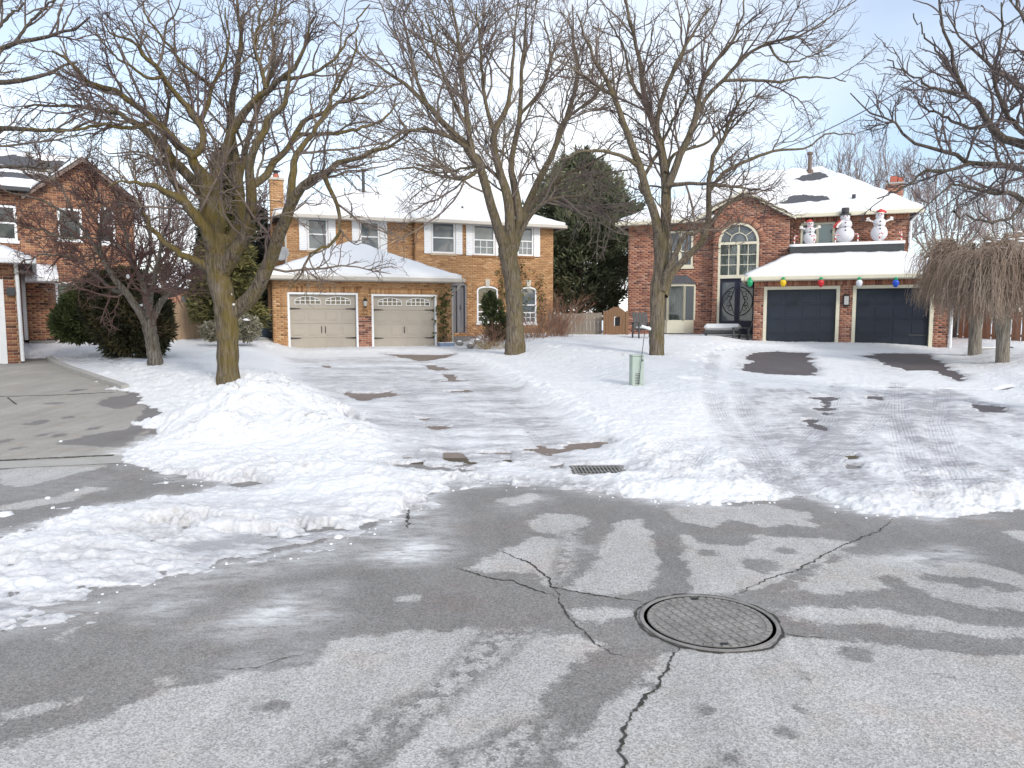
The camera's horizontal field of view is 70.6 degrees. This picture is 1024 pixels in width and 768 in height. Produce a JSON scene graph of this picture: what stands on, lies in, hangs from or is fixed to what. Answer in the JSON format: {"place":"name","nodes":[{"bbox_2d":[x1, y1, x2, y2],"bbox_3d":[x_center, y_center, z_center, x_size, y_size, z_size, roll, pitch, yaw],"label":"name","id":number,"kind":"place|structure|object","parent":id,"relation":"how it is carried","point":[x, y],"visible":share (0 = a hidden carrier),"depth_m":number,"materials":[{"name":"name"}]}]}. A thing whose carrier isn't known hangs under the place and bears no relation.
{"place":"outdoors","nodes":[
{"label":"outdoors","id":0,"kind":"place"},
{"bbox_2d":[0,358,161,466],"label":"driveway","id":1,"kind":"structure","parent":0,"point":[45,419],"depth_m":10.86,"materials":[{"name":"concrete"}]},
{"bbox_2d":[46,356,60,365],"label":"kerb","id":2,"kind":"structure","parent":1,"relation":"on","point":[51,359],"depth_m":18.45,"materials":[{"name":"concrete"}]},
{"bbox_2d":[7,455,108,459],"bbox_3d":[-5.702,0.843,8.139,2.256,0.014,0.147,-1,5,-8],"label":"expansion joint","id":3,"kind":"object","parent":1,"relation":"on","point":[56,457],"visible":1,"depth_m":8.21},
{"bbox_2d":[55,362,71,370],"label":"kerb","id":4,"kind":"structure","parent":1,"relation":"on","point":[63,365],"depth_m":17.23,"materials":[{"name":"concrete"}]},
{"bbox_2d":[67,366,88,376],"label":"kerb","id":5,"kind":"structure","parent":1,"relation":"on","point":[76,371],"depth_m":16.16,"materials":[{"name":"concrete"}]},
{"bbox_2d":[83,372,107,382],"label":"kerb","id":6,"kind":"structure","parent":1,"relation":"on","point":[93,376],"depth_m":15.11,"materials":[{"name":"concrete"}]},
{"bbox_2d":[101,378,128,388],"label":"kerb","id":7,"kind":"structure","parent":1,"relation":"on","point":[110,382],"depth_m":14.04,"materials":[{"name":"concrete"}]},
{"bbox_2d":[321,354,607,457],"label":"driveway","id":8,"kind":"structure","parent":0,"point":[542,450],"depth_m":13.38,"materials":[{"name":"asphalt"}]},
{"bbox_2d":[0,464,1023,767],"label":"road","id":9,"kind":"structure","parent":0,"point":[396,642],"depth_m":3.56,"materials":[{"name":"asphalt"}]},
{"bbox_2d":[0,456,123,467],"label":"gutter strip","id":10,"kind":"object","parent":9,"relation":"on","point":[51,462],"visible":0.77,"depth_m":8.00,"materials":[{"name":"concrete"}]},
{"bbox_2d":[224,653,305,668],"bbox_3d":[-1.166,1.304,3.372,0.414,0.001,0.069,-2,5,-22],"label":"pavement crack","id":11,"kind":"object","parent":9,"relation":"on","point":[268,663],"visible":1,"depth_m":3.38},
{"bbox_2d":[405,510,410,526],"bbox_3d":[-0.843,1.085,5.847,0.051,0.001,0.535,-1,5,-10],"label":"pavement crack","id":12,"kind":"object","parent":9,"relation":"on","point":[408,516],"visible":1,"depth_m":5.87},
{"bbox_2d":[0,440,917,630],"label":"snow crumbs","id":13,"kind":"object","parent":9,"relation":"on","point":[337,536],"visible":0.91,"depth_m":6.18,"materials":[{"name":"white"}]},
{"bbox_2d":[454,567,555,596],"bbox_3d":[-0.041,1.208,4.452,0.838,0.001,0.069,4,6,37],"label":"pavement crack","id":14,"kind":"object","parent":9,"relation":"on","point":[502,579],"visible":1,"depth_m":4.46,"materials":[{"name":"asphalt"}]},
{"bbox_2d":[495,549,640,601],"bbox_3d":[0.224,1.202,4.519,0.228,0.001,1.302,-4,7,-41],"label":"pavement crack","id":15,"kind":"object","parent":9,"relation":"on","point":[550,583],"visible":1,"depth_m":4.41,"materials":[{"name":"asphalt"}]},
{"bbox_2d":[557,592,627,657],"bbox_3d":[0.358,1.260,3.869,0.103,0.001,0.972,-2,5,-19],"label":"pavement crack","id":16,"kind":"object","parent":9,"relation":"on","point":[592,640],"visible":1,"depth_m":3.79,"materials":[{"name":"asphalt"}]},
{"bbox_2d":[571,465,624,474],"bbox_3d":[0.920,0.938,7.700,0.540,0.064,0.440,0,5,-2],"label":"catch basin","id":17,"kind":"object","parent":9,"relation":"in","point":[587,469],"visible":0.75,"depth_m":7.72,"materials":[{"name":"metal"}]},
{"bbox_2d":[617,646,680,767],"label":"pavement crack","id":18,"kind":"object","parent":9,"relation":"on","point":[624,727],"visible":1,"depth_m":2.98,"materials":[{"name":"asphalt"}]},
{"bbox_2d":[634,593,784,652],"bbox_3d":[1.048,1.258,3.856,0.769,0.011,0.767,0,5,0],"label":"manhole cover","id":19,"kind":"object","parent":9,"relation":"on","point":[711,623],"visible":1,"depth_m":3.81,"materials":[{"name":"metal"}]},
{"bbox_2d":[732,519,891,595],"bbox_3d":[2.189,1.161,4.991,2.408,0.001,0.074,-5,7,-42],"label":"pavement crack","id":20,"kind":"object","parent":9,"relation":"on","point":[820,556],"visible":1,"depth_m":4.86,"materials":[{"name":"asphalt"}]},
{"bbox_2d":[0,0,1023,319],"label":"sky","id":21,"kind":"structure","parent":0,"point":[893,20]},
{"bbox_2d":[411,455,858,464],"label":"lawn","id":22,"kind":"structure","parent":0,"point":[464,460],"depth_m":8.17,"materials":[{"name":"soil"}]},
{"bbox_2d":[0,149,149,363],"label":"brick house","id":23,"kind":"structure","parent":22,"relation":"on","point":[25,306],"depth_m":23.63,"materials":[{"name":"brown brick"}]},
{"bbox_2d":[0,337,1,363],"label":"garage door","id":24,"kind":"structure","parent":23,"relation":"in","point":[0,337],"depth_m":18.36,"materials":[{"name":"white paint"}]},
{"bbox_2d":[0,205,19,243],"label":"window","id":25,"kind":"structure","parent":23,"relation":"in","point":[5,230],"depth_m":23.63,"materials":[{"name":"white paint"}]},
{"bbox_2d":[55,282,70,303],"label":"window","id":26,"kind":"structure","parent":23,"relation":"in","point":[57,286],"depth_m":24.49,"materials":[{"name":"white paint"}]},
{"bbox_2d":[57,208,82,242],"bbox_3d":[-15.007,-5.384,24.552,0.807,1.119,0.150,-3,6,-33],"label":"window","id":27,"kind":"structure","parent":23,"relation":"in","point":[73,226],"depth_m":24.61,"materials":[{"name":"white paint"}]},
{"bbox_2d":[98,209,115,245],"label":"window","id":28,"kind":"structure","parent":23,"relation":"in","point":[106,237],"depth_m":25.16,"materials":[{"name":"white paint"}]},
{"bbox_2d":[74,264,179,358],"bbox_3d":[-9.986,-1.843,18.628,2.747,2.562,2.062,0,5,0],"label":"shrub","id":29,"kind":"object","parent":22,"relation":"on","point":[127,339],"visible":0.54,"depth_m":18.22,"materials":[{"name":"green needle"},{"name":"dark bark"}]},
{"bbox_2d":[170,302,201,339],"bbox_3d":[-11.210,-2.117,24.965,1.415,1.491,0.164,-4,6,-37],"label":"wood fence","id":30,"kind":"object","parent":22,"relation":"on","point":[186,329],"visible":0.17,"depth_m":24.84,"materials":[{"name":"wood"}]},
{"bbox_2d":[188,225,201,286],"bbox_3d":[-13.002,-4.379,30.648,2.245,5.212,2.121,0,5,0],"label":"spruce tree","id":31,"kind":"object","parent":22,"relation":"on","point":[196,229],"depth_m":30.40,"materials":[{"name":"green plant"}]},
{"bbox_2d":[250,204,270,308],"bbox_3d":[-11.305,-5.104,32.753,2.842,6.064,3.164,-4,7,-41],"label":"spruce tree","id":32,"kind":"object","parent":22,"relation":"on","point":[260,248],"visible":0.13,"depth_m":32.23,"materials":[{"name":"green plant"}]},
{"bbox_2d":[260,314,271,338],"bbox_3d":[-8.876,-1.989,26.360,0.580,1.097,0.707,-1,5,-11],"label":"wheelie bin","id":33,"kind":"object","parent":22,"relation":"on","point":[268,333],"visible":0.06,"depth_m":26.06,"materials":[{"name":"black"}]},
{"bbox_2d":[268,168,566,347],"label":"brick house","id":34,"kind":"structure","parent":22,"relation":"on","point":[454,249],"depth_m":29.56,"materials":[{"name":"brown brick"}]},
{"bbox_2d":[306,219,327,251],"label":"window","id":35,"kind":"structure","parent":34,"relation":"in","point":[312,244],"depth_m":29.78,"materials":[{"name":"glass"}]},
{"bbox_2d":[289,294,355,347],"bbox_3d":[-6.683,-2.147,25.619,2.270,2.020,0.167,-2,5,-20],"label":"garage door","id":36,"kind":"structure","parent":34,"relation":"in","point":[330,321],"depth_m":25.58,"materials":[{"name":"beige metal"}]},
{"bbox_2d":[359,221,379,249],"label":"window","id":37,"kind":"structure","parent":34,"relation":"in","point":[374,235],"depth_m":30.54,"materials":[{"name":"white paint"}]},
{"bbox_2d":[373,296,433,345],"bbox_3d":[-3.975,-2.209,26.602,2.260,2.010,0.167,-2,5,-20],"label":"garage door","id":38,"kind":"structure","parent":34,"relation":"in","point":[398,320],"depth_m":26.56,"materials":[{"name":"beige metal"}]},
{"bbox_2d":[431,286,453,341],"bbox_3d":[-2.565,-2.500,26.804,0.861,2.266,0.358,0,5,0],"label":"ivy","id":39,"kind":"object","parent":34,"relation":"attached to","point":[444,304],"visible":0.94,"depth_m":26.79,"materials":[{"name":"green plant"}]},
{"bbox_2d":[430,223,456,255],"bbox_3d":[-2.967,-6.257,31.183,1.150,1.423,0.150,-2,5,-20],"label":"window","id":40,"kind":"structure","parent":34,"relation":"in","point":[442,235],"depth_m":31.21,"materials":[{"name":"white paint"}]},
{"bbox_2d":[459,286,463,332],"bbox_3d":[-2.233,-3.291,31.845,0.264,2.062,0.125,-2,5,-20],"label":"front door","id":41,"kind":"structure","parent":34,"relation":"in","point":[461,290],"depth_m":31.85,"materials":[{"name":"grey wood"}]},
{"bbox_2d":[472,225,495,257],"bbox_3d":[-1.241,-6.286,31.812,1.104,1.422,0.150,-2,5,-20],"label":"window","id":42,"kind":"structure","parent":34,"relation":"in","point":[483,236],"depth_m":31.83,"materials":[{"name":"white paint"}]},
{"bbox_2d":[476,286,497,324],"bbox_3d":[-1.096,-3.492,32.112,1.086,1.703,0.150,-2,5,-20],"label":"window","id":43,"kind":"structure","parent":34,"relation":"in","point":[480,290],"depth_m":32.02,"materials":[{"name":"white paint"}]},
{"bbox_2d":[495,255,505,314],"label":"ivy","id":44,"kind":"object","parent":34,"relation":"attached to","point":[502,282],"visible":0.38,"depth_m":32.09,"materials":[{"name":"green plant"}]},
{"bbox_2d":[518,258,530,313],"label":"ivy","id":45,"kind":"object","parent":34,"relation":"attached to","point":[521,281],"visible":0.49,"depth_m":32.35,"materials":[{"name":"green plant"}]},
{"bbox_2d":[518,228,534,257],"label":"window","id":46,"kind":"structure","parent":34,"relation":"in","point":[526,245],"depth_m":32.52,"materials":[{"name":"white paint"}]},
{"bbox_2d":[522,287,537,324],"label":"window","id":47,"kind":"structure","parent":34,"relation":"in","point":[531,292],"depth_m":32.82,"materials":[{"name":"white paint"}]},
{"bbox_2d":[532,272,547,332],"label":"ivy","id":48,"kind":"object","parent":34,"relation":"attached to","point":[540,299],"visible":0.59,"depth_m":32.77,"materials":[{"name":"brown plant"}]},
{"bbox_2d":[459,319,505,346],"bbox_3d":[-0.679,-1.806,25.886,2.576,1.203,2.448,0,5,0],"label":"bare shrub","id":49,"kind":"object","parent":22,"relation":"on","point":[489,337],"visible":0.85,"depth_m":25.89,"materials":[{"name":"plant"}]},
{"bbox_2d":[464,338,503,349],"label":"dry grass clump","id":50,"kind":"object","parent":22,"relation":"on","point":[485,347],"visible":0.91,"depth_m":25.17,"materials":[{"name":"plant"}]},
{"bbox_2d":[317,0,657,354],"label":"locust tree","id":51,"kind":"object","parent":22,"relation":"on","point":[518,216],"visible":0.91,"depth_m":21.64,"materials":[{"name":"brown plant"}]},
{"bbox_2d":[0,330,1023,631],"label":"snow cover","id":52,"kind":"object","parent":22,"relation":"on","point":[298,436],"visible":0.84,"depth_m":9.16,"materials":[{"name":"snow"}]},
{"bbox_2d":[43,284,91,345],"bbox_3d":[-11.434,-1.929,19.339,1.904,1.883,1.392,-4,7,-41],"label":"shrub","id":53,"kind":"object","parent":52,"relation":"on","point":[65,325],"visible":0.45,"depth_m":18.83,"materials":[{"name":"green plant"}]},
{"bbox_2d":[0,124,245,365],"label":"crabapple tree","id":54,"kind":"object","parent":52,"relation":"on","point":[147,314],"visible":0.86,"depth_m":15.72,"materials":[{"name":"brown plant"}]},
{"bbox_2d":[134,154,198,293],"bbox_3d":[-17.046,-7.163,35.452,5.025,8.739,3.067,0,5,0],"label":"bare tree","id":55,"kind":"object","parent":52,"relation":"on","point":[157,203],"visible":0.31,"depth_m":35.11,"materials":[{"name":"brown plant"}]},
{"bbox_2d":[0,0,433,384],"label":"locust tree","id":56,"kind":"object","parent":52,"relation":"on","point":[223,253],"visible":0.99,"depth_m":12.23,"materials":[{"name":"brown plant"}]},
{"bbox_2d":[181,147,273,330],"bbox_3d":[-9.532,-4.721,24.159,2.978,6.591,2.877,0,5,0],"label":"cedar tree","id":57,"kind":"object","parent":52,"relation":"on","point":[242,275],"visible":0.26,"depth_m":23.81,"materials":[{"name":"green plant"}]},
{"bbox_2d":[197,313,264,344],"bbox_3d":[-8.533,-1.676,21.966,2.027,1.010,1.032,0,5,0],"label":"shrub","id":58,"kind":"object","parent":52,"relation":"on","point":[251,329],"visible":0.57,"depth_m":21.77,"materials":[{"name":"green plant"}]},
{"bbox_2d":[437,342,454,346],"bbox_3d":[-2.427,-1.363,26.616,0.557,0.350,0.400,-2,5,-20],"label":"planter","id":59,"kind":"object","parent":52,"relation":"on","point":[440,344],"visible":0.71,"depth_m":26.43,"materials":[{"name":"white"}]},
{"bbox_2d":[456,340,463,345],"bbox_3d":[-1.857,-1.447,25.573,0.278,0.193,0.260,4,7,39],"label":"rock","id":60,"kind":"object","parent":52,"relation":"on","point":[459,343],"visible":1,"depth_m":25.49,"materials":[{"name":"white"}]},
{"bbox_2d":[466,342,474,348],"bbox_3d":[-1.469,-1.359,25.582,0.315,0.222,0.304,0,5,0],"label":"rock","id":61,"kind":"object","parent":52,"relation":"on","point":[468,345],"visible":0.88,"depth_m":25.48,"materials":[{"name":"white"}]},
{"bbox_2d":[479,290,506,342],"bbox_3d":[-0.600,-2.522,27.096,1.309,2.224,1.010,0,5,0],"label":"shrub","id":62,"kind":"object","parent":52,"relation":"on","point":[490,301],"visible":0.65,"depth_m":26.91,"materials":[{"name":"green plant"}]},
{"bbox_2d":[529,287,596,336],"bbox_3d":[1.540,-2.471,26.598,3.488,2.343,3.065,0,5,0],"label":"bare shrub","id":63,"kind":"object","parent":52,"relation":"on","point":[560,331],"visible":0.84,"depth_m":26.68,"materials":[{"name":"plant"}]},
{"bbox_2d":[607,253,627,307],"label":"bare tree","id":64,"kind":"object","parent":52,"relation":"on","point":[624,285],"visible":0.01,"depth_m":41.67,"materials":[{"name":"brown plant"}]},
{"bbox_2d":[631,313,649,337],"bbox_3d":[4.687,-2.072,25.752,0.760,0.950,0.791,-1,5,-15],"label":"garden chair","id":65,"kind":"object","parent":52,"relation":"on","point":[639,321],"visible":0.62,"depth_m":25.98,"materials":[{"name":"plastic"}]},
{"bbox_2d":[638,325,650,384],"bbox_3d":[2.558,-0.562,13.944,0.235,1.155,0.056,0,5,0],"label":"marker rod","id":66,"kind":"object","parent":52,"relation":"on","point":[645,327],"visible":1,"depth_m":13.91,"materials":[{"name":"white plastic"}]},
{"bbox_2d":[770,119,894,187],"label":"bare tree","id":67,"kind":"object","parent":52,"relation":"on","point":[840,169],"visible":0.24,"depth_m":40.34,"materials":[{"name":"brown plant"}]},
{"bbox_2d":[883,152,1006,256],"bbox_3d":[23.317,-8.161,39.542,8.504,9.285,4.275,-3,6,-29],"label":"bare tree","id":68,"kind":"object","parent":52,"relation":"on","point":[958,225],"visible":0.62,"depth_m":39.64,"materials":[{"name":"brown plant"}]},
{"bbox_2d":[903,223,1023,355],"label":"weeping mulberry","id":69,"kind":"object","parent":52,"relation":"on","point":[943,247],"visible":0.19,"depth_m":20.82,"materials":[{"name":"brown plant"}]},
{"bbox_2d":[926,237,1023,362],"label":"weeping mulberry","id":70,"kind":"object","parent":52,"relation":"on","point":[991,282],"visible":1,"depth_m":17.70,"materials":[{"name":"brown plant"}]},
{"bbox_2d":[502,306,564,338],"bbox_3d":[0.884,-1.989,25.867,1.924,1.592,2.112,-5,7,-44],"label":"bare shrub","id":71,"kind":"object","parent":22,"relation":"on","point":[536,327],"visible":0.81,"depth_m":25.76,"materials":[{"name":"plant"}]},
{"bbox_2d":[548,311,606,334],"bbox_3d":[2.719,-2.320,30.230,2.425,1.427,0.164,1,5,12],"label":"wood fence","id":72,"kind":"object","parent":22,"relation":"on","point":[584,327],"visible":0.24,"depth_m":30.05,"materials":[{"name":"wood"}]},
{"bbox_2d":[522,141,646,318],"bbox_3d":[3.595,-7.522,37.422,7.153,9.990,7.384,0,5,0],"label":"pine tree","id":73,"kind":"object","parent":22,"relation":"on","point":[595,280],"visible":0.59,"depth_m":35.78,"materials":[{"name":"green plant"}]},
{"bbox_2d":[603,307,628,334],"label":"garden gate","id":74,"kind":"structure","parent":22,"relation":"on","point":[620,315],"depth_m":29.29,"materials":[{"name":"brown wood"}]},
{"bbox_2d":[629,354,644,385],"bbox_3d":[2.428,-0.112,14.111,0.253,0.926,0.227,-1,5,-8],"label":"utility pedestal","id":75,"kind":"object","parent":22,"relation":"on","point":[635,362],"visible":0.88,"depth_m":14.01,"materials":[{"name":"plastic"}]},
{"bbox_2d":[515,0,889,355],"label":"locust tree","id":76,"kind":"object","parent":22,"relation":"on","point":[665,270],"visible":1,"depth_m":18.61,"materials":[{"name":"brown plant"}]},
{"bbox_2d":[703,324,741,338],"bbox_3d":[8.077,-2.009,27.752,1.440,0.610,0.500,2,5,20],"label":"garden bench","id":77,"kind":"object","parent":22,"relation":"on","point":[718,328],"visible":0.76,"depth_m":27.58,"materials":[{"name":"plastic"}]},
{"bbox_2d":[731,320,752,339],"bbox_3d":[8.541,-1.979,26.891,1.019,0.938,0.760,1,5,15],"label":"rocking chair","id":78,"kind":"object","parent":22,"relation":"on","point":[734,333],"visible":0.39,"depth_m":26.68,"materials":[{"name":"plastic"}]},
{"bbox_2d":[615,152,952,347],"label":"brick house","id":79,"kind":"structure","parent":22,"relation":"on","point":[801,305],"depth_m":28.06,"materials":[{"name":"brick"}]},
{"bbox_2d":[664,275,696,332],"bbox_3d":[6.900,-3.349,30.339,1.587,2.423,0.660,2,5,20],"label":"bay window","id":80,"kind":"structure","parent":79,"relation":"in","point":[679,313],"depth_m":30.26,"materials":[{"name":"beige paint"}]},
{"bbox_2d":[669,231,693,268],"bbox_3d":[7.071,-5.624,30.379,1.155,1.577,0.150,2,5,20],"label":"window","id":81,"kind":"structure","parent":79,"relation":"in","point":[690,263],"depth_m":30.33,"materials":[{"name":"beige paint"}]},
{"bbox_2d":[719,278,737,323],"bbox_3d":[8.852,-3.175,29.609,0.688,2.265,0.080,2,5,20],"label":"door leaf","id":82,"kind":"structure","parent":79,"relation":"in","point":[728,287],"depth_m":29.59,"materials":[{"name":"grey glass"}]},
{"bbox_2d":[717,223,758,323],"bbox_3d":[9.182,-4.270,29.400,1.564,4.483,0.245,2,5,20],"label":"arched window","id":83,"kind":"structure","parent":79,"relation":"in","point":[745,259],"depth_m":29.32,"materials":[{"name":"glass"}]},
{"bbox_2d":[737,278,753,333],"bbox_3d":[9.506,-3.154,29.372,0.688,2.265,0.080,2,5,20],"label":"door leaf","id":84,"kind":"structure","parent":79,"relation":"in","point":[745,296],"depth_m":29.38,"materials":[{"name":"grey glass"}]},
{"bbox_2d":[747,277,752,286],"bbox_3d":[8.424,-3.610,25.603,0.210,0.340,0.205,2,5,20],"label":"festoon bulb","id":85,"kind":"object","parent":79,"relation":"attached to","point":[749,282],"visible":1,"depth_m":25.54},
{"bbox_2d":[780,277,785,286],"bbox_3d":[9.461,-3.555,25.229,0.210,0.340,0.205,2,5,20],"label":"festoon bulb","id":86,"kind":"object","parent":79,"relation":"attached to","point":[783,282],"visible":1,"depth_m":25.17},
{"bbox_2d":[766,289,835,341],"bbox_3d":[10.284,-2.298,25.803,2.280,2.130,0.112,2,5,20],"label":"garage door","id":87,"kind":"structure","parent":79,"relation":"in","point":[801,315],"depth_m":25.73,"materials":[{"name":"metal"}]},
{"bbox_2d":[800,219,820,243],"bbox_3d":[11.563,-5.904,28.056,0.478,0.962,0.658,-4,6,-35],"label":"inflatable snowman","id":88,"kind":"object","parent":79,"relation":"on","point":[810,229],"visible":0.96,"depth_m":27.93,"materials":[{"name":"white fabric"}]},
{"bbox_2d":[800,222,834,243],"bbox_3d":[12.059,-5.753,28.562,1.336,1.207,0.180,2,5,20],"label":"window","id":89,"kind":"structure","parent":79,"relation":"in","point":[822,223],"depth_m":28.50,"materials":[{"name":"beige paint"}]},
{"bbox_2d":[818,277,823,286],"bbox_3d":[10.602,-3.494,24.818,0.210,0.340,0.205,2,5,20],"label":"festoon bulb","id":90,"kind":"object","parent":79,"relation":"attached to","point":[821,282],"visible":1,"depth_m":24.76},
{"bbox_2d":[833,207,853,241],"bbox_3d":[12.706,-6.052,27.615,0.694,1.323,0.716,4,7,41],"label":"inflatable snowman","id":91,"kind":"object","parent":79,"relation":"on","point":[845,232],"visible":0.94,"depth_m":27.44,"materials":[{"name":"white fabric"}]},
{"bbox_2d":[856,277,862,286],"bbox_3d":[11.725,-3.435,24.413,0.210,0.340,0.205,2,5,20],"label":"festoon bulb","id":92,"kind":"object","parent":79,"relation":"attached to","point":[859,282],"visible":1,"depth_m":24.35,"materials":[{"name":"plastic"}]},
{"bbox_2d":[866,209,893,240],"bbox_3d":[13.830,-5.984,27.221,0.587,1.200,0.793,-3,6,-35],"label":"inflatable snowman","id":93,"kind":"object","parent":79,"relation":"on","point":[880,220],"visible":0.95,"depth_m":27.07,"materials":[{"name":"white fabric"}]},
{"bbox_2d":[854,288,929,345],"bbox_3d":[13.010,-2.210,24.808,2.260,2.130,0.125,2,5,20],"label":"garage door","id":94,"kind":"structure","parent":79,"relation":"in","point":[883,315],"depth_m":24.77,"materials":[{"name":"metal"}]},
{"bbox_2d":[892,277,898,286],"bbox_3d":[12.758,-3.380,24.040,0.210,0.340,0.205,2,5,20],"label":"festoon bulb","id":95,"kind":"object","parent":79,"relation":"attached to","point":[895,282],"visible":1,"depth_m":23.98,"materials":[{"name":"plastic"}]},
{"bbox_2d":[845,0,1023,243],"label":"locust tree","id":96,"kind":"object","parent":22,"relation":"on","point":[997,75],"visible":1,"depth_m":9.75,"materials":[{"name":"brown plant"}]},
{"bbox_2d":[948,309,959,336],"bbox_3d":[16.117,-2.237,26.289,0.162,1.609,0.433,-3,6,-29],"label":"wood fence","id":97,"kind":"object","parent":22,"relation":"on","point":[954,330],"visible":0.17,"depth_m":26.23,"materials":[{"name":"wood"}]},
{"bbox_2d":[948,301,963,333],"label":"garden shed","id":98,"kind":"structure","parent":22,"relation":"on","point":[957,326],"depth_m":30.91,"materials":[{"name":"brown"}]},
{"bbox_2d":[950,138,1023,318],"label":"bare tree","id":99,"kind":"object","parent":22,"relation":"on","point":[1009,208],"visible":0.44,"depth_m":42.83,"materials":[{"name":"brown plant"}]},
{"bbox_2d":[958,310,1023,340],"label":"wood fence","id":100,"kind":"object","parent":22,"relation":"on","point":[1015,335],"visible":0.22,"depth_m":24.92,"materials":[{"name":"wood"}]},
{"bbox_2d":[982,347,1012,350],"bbox_3d":[14.399,-0.968,21.603,0.960,0.300,0.260,1,5,6],"label":"stone edging","id":101,"kind":"object","parent":22,"relation":"on","point":[986,348],"visible":0.11,"depth_m":21.51,"materials":[{"name":"concrete"}]},
{"bbox_2d":[571,320,1021,329],"bbox_3d":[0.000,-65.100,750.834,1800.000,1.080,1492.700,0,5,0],"label":"snowy land","id":102,"kind":"structure","parent":0,"point":[614,324],"depth_m":129.09,"materials":[{"name":"snow"}]},
{"bbox_2d":[0,0,127,193],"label":"locust tree","id":103,"kind":"object","parent":102,"relation":"on","point":[7,46],"visible":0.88,"depth_m":11.95,"materials":[{"name":"brown plant"}]},
{"bbox_2d":[157,262,190,318],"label":"neighbour house","id":104,"kind":"structure","parent":102,"relation":"on","point":[181,297],"depth_m":43.72,"materials":[{"name":"brown"}]},
{"bbox_2d":[269,185,302,223],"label":"bare tree","id":105,"kind":"object","parent":102,"relation":"on","point":[285,196],"visible":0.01,"depth_m":44.66,"materials":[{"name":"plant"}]},
{"bbox_2d":[837,125,953,245],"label":"bare tree","id":106,"kind":"object","parent":102,"relation":"on","point":[906,169],"visible":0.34,"depth_m":46.07,"materials":[{"name":"brown plant"}]},
{"bbox_2d":[705,13,1023,160],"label":"overhead cable","id":107,"kind":"object","parent":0,"point":[899,90],"visible":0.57,"depth_m":21.22,"materials":[{"name":"rubber"}]},
{"bbox_2d":[742,351,1013,430],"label":"driveway","id":108,"kind":"structure","parent":0,"point":[786,363],"depth_m":18.73,"materials":[{"name":"asphalt"}]}
]}

